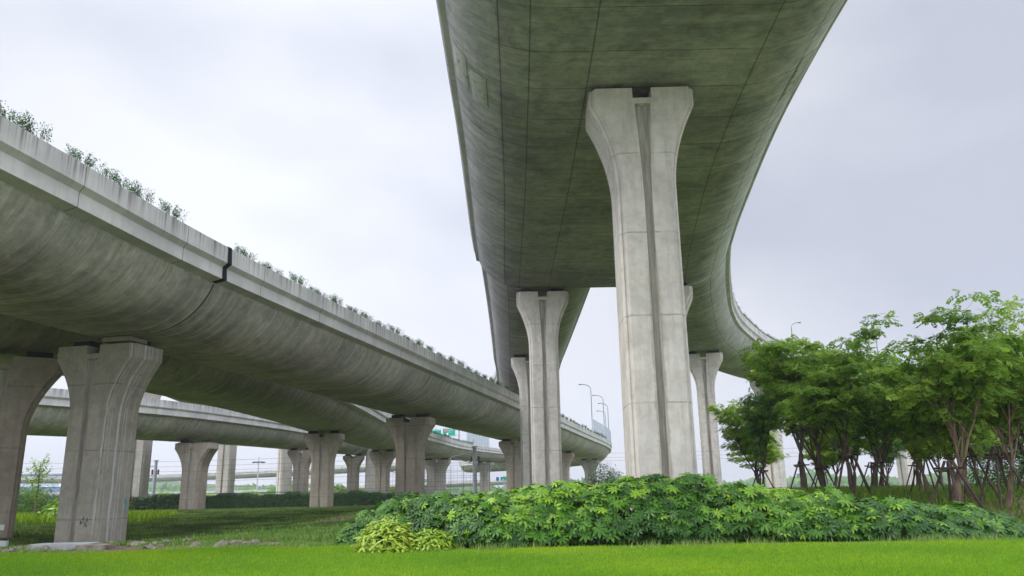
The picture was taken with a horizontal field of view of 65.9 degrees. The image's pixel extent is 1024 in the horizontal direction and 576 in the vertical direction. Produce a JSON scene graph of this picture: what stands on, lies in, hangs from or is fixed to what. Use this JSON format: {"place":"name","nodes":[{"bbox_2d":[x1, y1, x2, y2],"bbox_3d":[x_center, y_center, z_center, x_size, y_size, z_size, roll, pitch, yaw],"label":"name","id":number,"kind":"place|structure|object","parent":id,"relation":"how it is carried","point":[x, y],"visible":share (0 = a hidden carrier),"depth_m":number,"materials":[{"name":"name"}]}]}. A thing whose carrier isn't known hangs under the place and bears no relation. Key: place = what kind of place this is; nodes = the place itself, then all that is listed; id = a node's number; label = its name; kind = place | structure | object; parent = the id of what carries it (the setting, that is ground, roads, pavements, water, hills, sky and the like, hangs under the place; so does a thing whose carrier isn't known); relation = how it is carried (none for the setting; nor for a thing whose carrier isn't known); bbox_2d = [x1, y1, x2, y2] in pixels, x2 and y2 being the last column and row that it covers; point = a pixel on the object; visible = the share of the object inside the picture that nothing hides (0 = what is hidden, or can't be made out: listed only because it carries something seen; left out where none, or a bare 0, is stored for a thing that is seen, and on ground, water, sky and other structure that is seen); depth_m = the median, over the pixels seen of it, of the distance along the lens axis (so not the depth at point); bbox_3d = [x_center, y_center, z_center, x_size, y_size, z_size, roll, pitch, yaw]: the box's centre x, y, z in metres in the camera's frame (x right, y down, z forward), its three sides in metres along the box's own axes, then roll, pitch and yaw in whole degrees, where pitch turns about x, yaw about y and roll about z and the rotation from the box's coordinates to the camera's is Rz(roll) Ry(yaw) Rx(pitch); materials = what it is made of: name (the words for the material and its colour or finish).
{"place":"outdoors","nodes":[
{"label":"outdoors","id":0,"kind":"place"},
{"bbox_2d":[0,505,374,549],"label":"rough grass","id":1,"kind":"structure","parent":0,"point":[285,511],"depth_m":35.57,"materials":[{"name":"green plant"}]},
{"bbox_2d":[149,481,245,490],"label":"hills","id":2,"kind":"structure","parent":0,"point":[209,486],"depth_m":732.34,"materials":[{"name":"green plant"}]},
{"bbox_2d":[0,536,1023,575],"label":"lawn ground","id":3,"kind":"structure","parent":0,"point":[403,567],"depth_m":12.28,"materials":[{"name":"plant"}]},
{"bbox_2d":[351,517,423,553],"bbox_3d":[-2.270,4.528,14.335,1.362,0.733,1.127,-1,-15,0],"label":"shrub","id":4,"kind":"object","parent":3,"relation":"on","point":[372,537],"visible":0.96,"depth_m":14.09,"materials":[{"name":"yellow plant"}]},
{"bbox_2d":[408,528,458,551],"bbox_3d":[-1.470,4.626,14.368,0.932,0.509,0.888,-11,-17,33],"label":"shrub","id":5,"kind":"object","parent":3,"relation":"on","point":[431,541],"visible":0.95,"depth_m":14.15,"materials":[{"name":"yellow plant"}]},
{"bbox_2d":[0,532,1012,553],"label":"grass tufts","id":6,"kind":"object","parent":3,"relation":"on","point":[238,545],"visible":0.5,"depth_m":14.33,"materials":[{"name":"green plant"}]},
{"bbox_2d":[0,491,1023,552],"bbox_3d":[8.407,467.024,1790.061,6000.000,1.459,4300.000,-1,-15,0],"label":"ground","id":7,"kind":"structure","parent":0,"point":[121,548],"depth_m":23.67,"materials":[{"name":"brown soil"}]},
{"bbox_2d":[0,351,61,538],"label":"viaduct pier","id":8,"kind":"structure","parent":7,"relation":"on","point":[28,381],"depth_m":30.43,"materials":[{"name":"beige concrete"}]},
{"bbox_2d":[17,484,58,513],"bbox_3d":[-41.600,17.430,64.888,10.736,2.821,7.586,-1,-15,0],"label":"shrub","id":9,"kind":"object","parent":7,"relation":"on","point":[26,499],"visible":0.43,"depth_m":63.88,"materials":[{"name":"green plant"}]},
{"bbox_2d":[19,484,60,500],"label":"building","id":10,"kind":"structure","parent":7,"relation":"on","point":[57,487],"depth_m":394.54,"materials":[{"name":"white"}]},
{"bbox_2d":[22,455,60,514],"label":"tree","id":11,"kind":"object","parent":7,"relation":"on","point":[38,470],"visible":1,"depth_m":50.10,"materials":[{"name":"green plant"}]},
{"bbox_2d":[37,499,58,518],"bbox_3d":[-24.178,12.248,43.416,4.047,1.721,3.035,-1,-15,0],"label":"shrub","id":12,"kind":"object","parent":7,"relation":"on","point":[47,512],"visible":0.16,"depth_m":42.98,"materials":[{"name":"green plant"}]},
{"bbox_2d":[28,542,100,550],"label":"concrete slab","id":13,"kind":"structure","parent":7,"relation":"on","point":[64,546],"depth_m":16.38,"materials":[{"name":"grey concrete"}]},
{"bbox_2d":[76,544,114,550],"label":"concrete slab","id":14,"kind":"structure","parent":7,"relation":"on","point":[104,546],"depth_m":16.20,"materials":[{"name":"concrete"}]},
{"bbox_2d":[15,509,178,523],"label":"yellow weeds","id":15,"kind":"object","parent":7,"relation":"on","point":[138,515],"visible":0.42,"depth_m":40.70,"materials":[{"name":"green plant"}]},
{"bbox_2d":[54,336,162,542],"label":"viaduct pier","id":16,"kind":"structure","parent":7,"relation":"on","point":[108,383],"depth_m":28.34,"materials":[{"name":"concrete"}]},
{"bbox_2d":[0,115,611,472],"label":"viaduct","id":17,"kind":"object","parent":16,"relation":"on","point":[86,250],"visible":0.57,"depth_m":27.98,"materials":[{"name":"grey concrete"}]},
{"bbox_2d":[0,100,27,125],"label":"parapet weeds","id":18,"kind":"object","parent":17,"relation":"on","point":[4,114],"visible":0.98,"depth_m":18.73,"materials":[{"name":"green plant"}]},
{"bbox_2d":[11,109,53,141],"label":"parapet weeds","id":19,"kind":"object","parent":17,"relation":"on","point":[28,126],"visible":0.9,"depth_m":19.40,"materials":[{"name":"green plant"}]},
{"bbox_2d":[65,144,108,172],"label":"parapet weeds","id":20,"kind":"object","parent":17,"relation":"on","point":[86,161],"visible":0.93,"depth_m":21.20,"materials":[{"name":"green plant"}]},
{"bbox_2d":[99,164,135,190],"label":"parapet weeds","id":21,"kind":"object","parent":17,"relation":"on","point":[116,177],"visible":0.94,"depth_m":22.57,"materials":[{"name":"green plant"}]},
{"bbox_2d":[126,181,155,203],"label":"parapet weeds","id":22,"kind":"object","parent":17,"relation":"on","point":[137,192],"visible":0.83,"depth_m":23.66,"materials":[{"name":"green plant"}]},
{"bbox_2d":[158,198,187,221],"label":"parapet weeds","id":23,"kind":"object","parent":17,"relation":"on","point":[168,209],"visible":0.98,"depth_m":25.20,"materials":[{"name":"green plant"}]},
{"bbox_2d":[234,243,258,259],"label":"parapet weeds","id":24,"kind":"object","parent":17,"relation":"on","point":[243,252],"visible":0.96,"depth_m":29.50,"materials":[{"name":"green plant"}]},
{"bbox_2d":[289,272,308,286],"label":"parapet weeds","id":25,"kind":"object","parent":17,"relation":"on","point":[301,282],"visible":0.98,"depth_m":33.43,"materials":[{"name":"green plant"}]},
{"bbox_2d":[592,418,610,441],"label":"noise barrier","id":26,"kind":"object","parent":17,"relation":"on","point":[598,427],"visible":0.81,"depth_m":129.25,"materials":[{"name":"white glass"}]},
{"bbox_2d":[130,392,160,496],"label":"viaduct pier","id":27,"kind":"structure","parent":7,"relation":"on","point":[141,468],"depth_m":77.65,"materials":[{"name":"concrete"}]},
{"bbox_2d":[168,266,589,414],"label":"viaduct","id":28,"kind":"object","parent":27,"relation":"on","point":[509,336],"visible":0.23,"depth_m":58.29,"materials":[{"name":"grey concrete"}]},
{"bbox_2d":[150,460,159,495],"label":"catenary mast","id":29,"kind":"object","parent":7,"relation":"on","point":[156,471],"visible":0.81,"depth_m":86.73,"materials":[{"name":"metal"}]},
{"bbox_2d":[175,440,218,509],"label":"viaduct pier","id":30,"kind":"structure","parent":7,"relation":"on","point":[195,459],"depth_m":69.16,"materials":[{"name":"beige concrete"}]},
{"bbox_2d":[215,444,236,494],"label":"viaduct pier","id":31,"kind":"structure","parent":7,"relation":"on","point":[226,460],"depth_m":102.82,"materials":[{"name":"concrete"}]},
{"bbox_2d":[124,525,357,549],"bbox_3d":[-5.227,5.932,19.023,6.357,0.253,9.327,-1,-15,0],"label":"clover","id":32,"kind":"object","parent":7,"relation":"on","point":[212,542],"visible":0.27,"depth_m":18.10,"materials":[{"name":"green plant"}]},
{"bbox_2d":[50,489,459,502],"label":"roadside wall","id":33,"kind":"structure","parent":7,"relation":"on","point":[305,497],"depth_m":82.78,"materials":[{"name":"concrete"}]},
{"bbox_2d":[129,490,394,509],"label":"hedge","id":34,"kind":"object","parent":7,"relation":"on","point":[256,500],"visible":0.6,"depth_m":75.66,"materials":[{"name":"green plant"}]},
{"bbox_2d":[19,479,506,497],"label":"viaduct","id":35,"kind":"object","parent":7,"relation":"on","point":[460,483],"visible":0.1,"depth_m":393.70,"materials":[{"name":"concrete"}]},
{"bbox_2d":[276,449,291,493],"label":"viaduct pier","id":36,"kind":"structure","parent":7,"relation":"on","point":[284,476],"depth_m":127.55,"materials":[{"name":"concrete"}]},
{"bbox_2d":[287,448,310,492],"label":"viaduct pier","id":37,"kind":"structure","parent":7,"relation":"on","point":[302,475],"depth_m":100.83,"materials":[{"name":"beige concrete"}]},
{"bbox_2d":[27,388,439,460],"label":"viaduct","id":38,"kind":"object","parent":37,"relation":"on","point":[166,420],"visible":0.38,"depth_m":68.88,"materials":[{"name":"grey concrete"}]},
{"bbox_2d":[303,431,344,506],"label":"viaduct pier","id":39,"kind":"structure","parent":7,"relation":"on","point":[323,450],"depth_m":70.44,"materials":[{"name":"beige concrete"}]},
{"bbox_2d":[343,454,364,490],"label":"viaduct pier","id":40,"kind":"structure","parent":7,"relation":"on","point":[353,468],"depth_m":132.99,"materials":[{"name":"beige concrete"}]},
{"bbox_2d":[365,449,373,491],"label":"viaduct pier","id":41,"kind":"structure","parent":7,"relation":"on","point":[369,479],"depth_m":133.54,"materials":[{"name":"concrete"}]},
{"bbox_2d":[369,450,395,492],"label":"viaduct pier","id":42,"kind":"structure","parent":7,"relation":"on","point":[387,457],"depth_m":102.74,"materials":[{"name":"beige concrete"}]},
{"bbox_2d":[386,414,434,496],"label":"viaduct pier","id":43,"kind":"structure","parent":7,"relation":"on","point":[410,436],"depth_m":57.37,"materials":[{"name":"beige concrete"}]},
{"bbox_2d":[425,458,450,494],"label":"viaduct pier","id":44,"kind":"structure","parent":7,"relation":"on","point":[433,475],"depth_m":145.25,"materials":[{"name":"concrete"}]},
{"bbox_2d":[0,314,505,462],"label":"viaduct","id":45,"kind":"object","parent":44,"relation":"on","point":[355,424],"visible":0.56,"depth_m":50.34,"materials":[{"name":"concrete"}]},
{"bbox_2d":[443,428,459,439],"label":"road sign","id":46,"kind":"object","parent":45,"relation":"attached to","point":[449,431],"visible":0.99,"depth_m":157.86,"materials":[{"name":"green metal"}]},
{"bbox_2d":[467,432,488,446],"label":"noise barrier","id":47,"kind":"object","parent":45,"relation":"on","point":[478,440],"visible":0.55,"depth_m":168.15,"materials":[{"name":"white glass"}]},
{"bbox_2d":[386,464,489,497],"bbox_3d":[-6.011,16.140,64.014,8.442,3.449,0.069,-1,-15,0],"label":"fence","id":48,"kind":"object","parent":7,"relation":"on","point":[463,475],"visible":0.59,"depth_m":64.13,"materials":[{"name":"grey metal"}]},
{"bbox_2d":[449,446,479,493],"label":"catenary mast","id":49,"kind":"object","parent":7,"relation":"on","point":[475,458],"visible":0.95,"depth_m":73.25,"materials":[{"name":"metal"}]},
{"bbox_2d":[20,471,464,483],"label":"overhead wire","id":50,"kind":"object","parent":49,"relation":"attached to","point":[223,480],"visible":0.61,"depth_m":80.29,"materials":[{"name":"grey metal"}]},
{"bbox_2d":[477,461,493,492],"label":"viaduct pier","id":51,"kind":"structure","parent":7,"relation":"on","point":[483,468],"depth_m":186.16,"materials":[{"name":"concrete"}]},
{"bbox_2d":[499,439,520,491],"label":"viaduct pier","id":52,"kind":"structure","parent":7,"relation":"on","point":[513,467],"depth_m":85.14,"materials":[{"name":"beige concrete"}]},
{"bbox_2d":[511,355,531,503],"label":"viaduct pier","id":53,"kind":"structure","parent":7,"relation":"on","point":[520,366],"depth_m":66.08,"materials":[{"name":"concrete"}]},
{"bbox_2d":[516,288,568,485],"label":"viaduct pier","id":54,"kind":"structure","parent":7,"relation":"on","point":[541,317],"depth_m":44.20,"materials":[{"name":"concrete"}]},
{"bbox_2d":[562,451,574,482],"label":"viaduct pier","id":55,"kind":"structure","parent":7,"relation":"on","point":[568,457],"depth_m":113.32,"materials":[{"name":"beige concrete"}]},
{"bbox_2d":[148,468,1023,495],"bbox_3d":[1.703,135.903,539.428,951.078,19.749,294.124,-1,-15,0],"label":"wood","id":56,"kind":"object","parent":7,"relation":"on","point":[894,481],"visible":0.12,"depth_m":519.05,"materials":[{"name":"green plant"}]},
{"bbox_2d":[580,459,598,483],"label":"viaduct pier","id":57,"kind":"structure","parent":7,"relation":"on","point":[585,464],"depth_m":140.09,"materials":[{"name":"concrete"}]},
{"bbox_2d":[584,461,620,484],"bbox_3d":[5.080,11.162,44.578,2.623,2.789,2.584,12,-20,-42],"label":"shrub","id":58,"kind":"object","parent":7,"relation":"on","point":[603,479],"visible":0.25,"depth_m":44.62,"materials":[{"name":"green plant"}]},
{"bbox_2d":[585,86,697,529],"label":"viaduct pier","id":59,"kind":"structure","parent":7,"relation":"on","point":[636,142],"depth_m":21.67,"materials":[{"name":"concrete"}]},
{"bbox_2d":[436,0,847,288],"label":"viaduct","id":60,"kind":"object","parent":59,"relation":"on","point":[525,77],"visible":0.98,"depth_m":24.86,"materials":[{"name":"grey concrete"}]},
{"bbox_2d":[335,472,1023,547],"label":"shrub bed","id":61,"kind":"object","parent":7,"relation":"on","point":[556,512],"visible":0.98,"depth_m":15.01,"materials":[{"name":"green plant"}]},
{"bbox_2d":[684,283,692,316],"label":"viaduct pier","id":62,"kind":"structure","parent":7,"relation":"on","point":[688,293],"depth_m":44.65,"materials":[{"name":"concrete"}]},
{"bbox_2d":[689,350,722,484],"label":"viaduct pier","id":63,"kind":"structure","parent":7,"relation":"on","point":[703,370],"depth_m":65.90,"materials":[{"name":"concrete"}]},
{"bbox_2d":[686,248,917,385],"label":"viaduct","id":64,"kind":"object","parent":63,"relation":"on","point":[716,319],"visible":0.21,"depth_m":60.52,"materials":[{"name":"grey concrete"}]},
{"bbox_2d":[706,399,783,483],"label":"tree","id":65,"kind":"object","parent":7,"relation":"on","point":[736,422],"visible":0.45,"depth_m":44.33,"materials":[{"name":"green plant"}]},
{"bbox_2d":[725,431,790,483],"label":"tree","id":66,"kind":"object","parent":7,"relation":"on","point":[774,453],"visible":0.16,"depth_m":50.74,"materials":[{"name":"green plant"}]},
{"bbox_2d":[735,383,782,486],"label":"tree","id":67,"kind":"object","parent":7,"relation":"on","point":[760,426],"visible":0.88,"depth_m":35.88,"materials":[{"name":"green plant"}]},
{"bbox_2d":[752,467,773,487],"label":"tree support","id":68,"kind":"object","parent":7,"relation":"on","point":[761,470],"visible":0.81,"depth_m":35.24,"materials":[{"name":"brown wood"}]},
{"bbox_2d":[750,379,786,487],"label":"viaduct pier","id":69,"kind":"structure","parent":7,"relation":"on","point":[775,473],"depth_m":81.45,"materials":[{"name":"concrete"}]},
{"bbox_2d":[731,338,846,489],"bbox_3d":[12.057,5.302,32.458,5.099,6.315,5.002,-13,-19,40],"label":"tree","id":70,"kind":"object","parent":7,"relation":"on","point":[785,368],"visible":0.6,"depth_m":32.00,"materials":[{"name":"green plant"}]},
{"bbox_2d":[748,351,843,482],"bbox_3d":[14.347,6.574,38.339,5.487,6.780,5.420,-9,-17,28],"label":"tree","id":71,"kind":"object","parent":7,"relation":"on","point":[825,440],"visible":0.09,"depth_m":38.58,"materials":[{"name":"green plant"}]},
{"bbox_2d":[790,460,816,488],"bbox_3d":[11.437,7.490,31.063,0.930,1.383,0.923,9,-18,-35],"label":"tree support","id":72,"kind":"object","parent":7,"relation":"on","point":[797,465],"visible":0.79,"depth_m":31.06,"materials":[{"name":"brown wood"}]},
{"bbox_2d":[751,334,862,487],"bbox_3d":[12.784,5.534,33.973,4.579,6.617,4.492,-3,-15,7],"label":"tree","id":73,"kind":"object","parent":7,"relation":"on","point":[806,343],"visible":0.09,"depth_m":32.97,"materials":[{"name":"green plant"}]},
{"bbox_2d":[811,464,835,487],"bbox_3d":[12.744,7.867,32.406,0.923,1.263,0.930,3,-15,-14],"label":"tree support","id":74,"kind":"object","parent":7,"relation":"on","point":[820,467],"visible":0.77,"depth_m":32.37,"materials":[{"name":"brown wood"}]},
{"bbox_2d":[803,440,868,486],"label":"tree","id":75,"kind":"object","parent":7,"relation":"on","point":[825,453],"visible":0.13,"depth_m":48.75,"materials":[{"name":"green plant"}]},
{"bbox_2d":[773,311,902,494],"bbox_3d":[10.899,3.960,26.484,4.241,5.983,3.898,-1,-15,0],"label":"tree","id":76,"kind":"object","parent":7,"relation":"on","point":[831,388],"visible":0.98,"depth_m":26.19,"materials":[{"name":"green plant"}]},
{"bbox_2d":[819,430,870,486],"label":"tree","id":77,"kind":"object","parent":7,"relation":"on","point":[839,458],"visible":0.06,"depth_m":40.83,"materials":[{"name":"green plant"}]},
{"bbox_2d":[837,446,872,495],"bbox_3d":[11.110,6.043,25.862,1.162,1.729,1.154,-7,-16,21],"label":"tree support","id":78,"kind":"object","parent":7,"relation":"on","point":[858,467],"visible":0.77,"depth_m":25.70,"materials":[{"name":"brown wood"}]},
{"bbox_2d":[827,377,903,488],"bbox_3d":[16.090,6.279,34.611,4.341,5.364,4.288,-7,-16,21],"label":"tree","id":79,"kind":"object","parent":7,"relation":"on","point":[862,445],"visible":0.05,"depth_m":34.20,"materials":[{"name":"green plant"}]},
{"bbox_2d":[861,462,888,489],"bbox_3d":[14.035,7.390,30.664,0.923,1.263,0.930,7,-17,-29],"label":"tree support","id":80,"kind":"object","parent":7,"relation":"on","point":[871,466],"visible":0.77,"depth_m":30.73,"materials":[{"name":"brown wood"}]},
{"bbox_2d":[844,350,913,487],"bbox_3d":[14.358,5.201,30.502,3.512,5.413,4.125,3,-15,-16],"label":"tree","id":81,"kind":"object","parent":7,"relation":"on","point":[874,433],"visible":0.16,"depth_m":30.56,"materials":[{"name":"green plant"}]},
{"bbox_2d":[860,437,907,485],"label":"tree","id":82,"kind":"object","parent":7,"relation":"on","point":[891,456],"visible":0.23,"depth_m":52.63,"materials":[{"name":"green plant"}]},
{"bbox_2d":[853,360,940,492],"bbox_3d":[13.246,4.600,26.203,3.442,4.474,3.510,9,-18,-35],"label":"tree","id":83,"kind":"object","parent":7,"relation":"on","point":[888,425],"visible":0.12,"depth_m":26.23,"materials":[{"name":"green plant"}]},
{"bbox_2d":[895,450,915,485],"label":"viaduct pier","id":84,"kind":"structure","parent":7,"relation":"on","point":[903,467],"depth_m":96.23,"materials":[{"name":"concrete"}]},
{"bbox_2d":[906,462,929,487],"bbox_3d":[17.854,8.358,34.838,0.930,1.383,0.923,11,-19,-38],"label":"tree support","id":85,"kind":"object","parent":7,"relation":"on","point":[913,465],"visible":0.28,"depth_m":34.89,"materials":[{"name":"brown wood"}]},
{"bbox_2d":[910,451,945,493],"bbox_3d":[13.713,6.165,26.231,0.930,1.504,0.923,-3,-15,6],"label":"tree support","id":86,"kind":"object","parent":7,"relation":"on","point":[929,474],"visible":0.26,"depth_m":26.20,"materials":[{"name":"brown wood"}]},
{"bbox_2d":[862,341,997,500],"bbox_3d":[13.152,4.101,24.378,3.669,5.020,3.742,-15,-20,42],"label":"tree","id":87,"kind":"object","parent":7,"relation":"on","point":[912,418],"visible":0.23,"depth_m":24.13,"materials":[{"name":"green plant"}]},
{"bbox_2d":[894,438,973,484],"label":"tree","id":88,"kind":"object","parent":7,"relation":"on","point":[934,461],"visible":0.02,"depth_m":43.89,"materials":[{"name":"green plant"}]},
{"bbox_2d":[908,428,992,477],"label":"tree","id":89,"kind":"object","parent":7,"relation":"on","point":[954,472],"visible":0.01,"depth_m":37.60,"materials":[{"name":"green plant"}]},
{"bbox_2d":[880,289,1023,502],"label":"tree","id":90,"kind":"object","parent":7,"relation":"on","point":[946,396],"visible":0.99,"depth_m":20.81,"materials":[{"name":"green plant"}]},
{"bbox_2d":[929,460,985,509],"bbox_3d":[11.497,5.298,20.577,1.162,1.579,1.154,6,-16,-25],"label":"tree support","id":91,"kind":"object","parent":7,"relation":"on","point":[948,468],"visible":0.8,"depth_m":20.66,"materials":[{"name":"brown wood"}]},
{"bbox_2d":[949,447,998,502],"bbox_3d":[13.704,5.625,23.581,1.154,1.729,1.162,10,-18,-36],"label":"tree support","id":92,"kind":"object","parent":7,"relation":"on","point":[972,454],"visible":0.42,"depth_m":23.48,"materials":[{"name":"brown wood"}]},
{"bbox_2d":[947,428,1013,483],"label":"tree","id":93,"kind":"object","parent":7,"relation":"on","point":[984,441],"visible":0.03,"depth_m":48.17,"materials":[{"name":"green plant"}]},
{"bbox_2d":[947,309,1023,508],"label":"tree","id":94,"kind":"object","parent":7,"relation":"on","point":[1009,410],"visible":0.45,"depth_m":21.77,"materials":[{"name":"green plant"}]},
{"bbox_2d":[957,354,1023,469],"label":"tree","id":95,"kind":"object","parent":7,"relation":"on","point":[1021,436],"visible":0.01,"depth_m":29.17,"materials":[{"name":"green plant"}]},
{"bbox_2d":[961,433,1023,490],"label":"shrub","id":96,"kind":"object","parent":7,"relation":"on","point":[1005,467],"visible":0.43,"depth_m":28.32,"materials":[{"name":"green plant"}]},
{"bbox_2d":[977,446,1023,510],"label":"tree support","id":97,"kind":"object","parent":7,"relation":"on","point":[996,455],"visible":0.84,"depth_m":22.06,"materials":[{"name":"brown wood"}]},
{"bbox_2d":[986,331,1023,455],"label":"tree","id":98,"kind":"object","parent":7,"relation":"on","point":[1020,445],"visible":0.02,"depth_m":25.03,"materials":[{"name":"green plant"}]},
{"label":"viaduct pier","id":99,"kind":"object","parent":7,"relation":"on","visible":0},
{"bbox_2d":[21,463,395,482],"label":"viaduct","id":100,"kind":"object","parent":99,"relation":"on","point":[238,475],"visible":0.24,"depth_m":331.14,"materials":[{"name":"concrete"}]},
{"bbox_2d":[0,0,1023,487],"label":"sky","id":101,"kind":"structure","parent":0,"point":[318,139],"materials":[{"name":"white"}]},
{"bbox_2d":[522,482,1023,521],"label":"grass","id":102,"kind":"structure","parent":0,"point":[930,492],"depth_m":24.86,"materials":[{"name":"green plant"}]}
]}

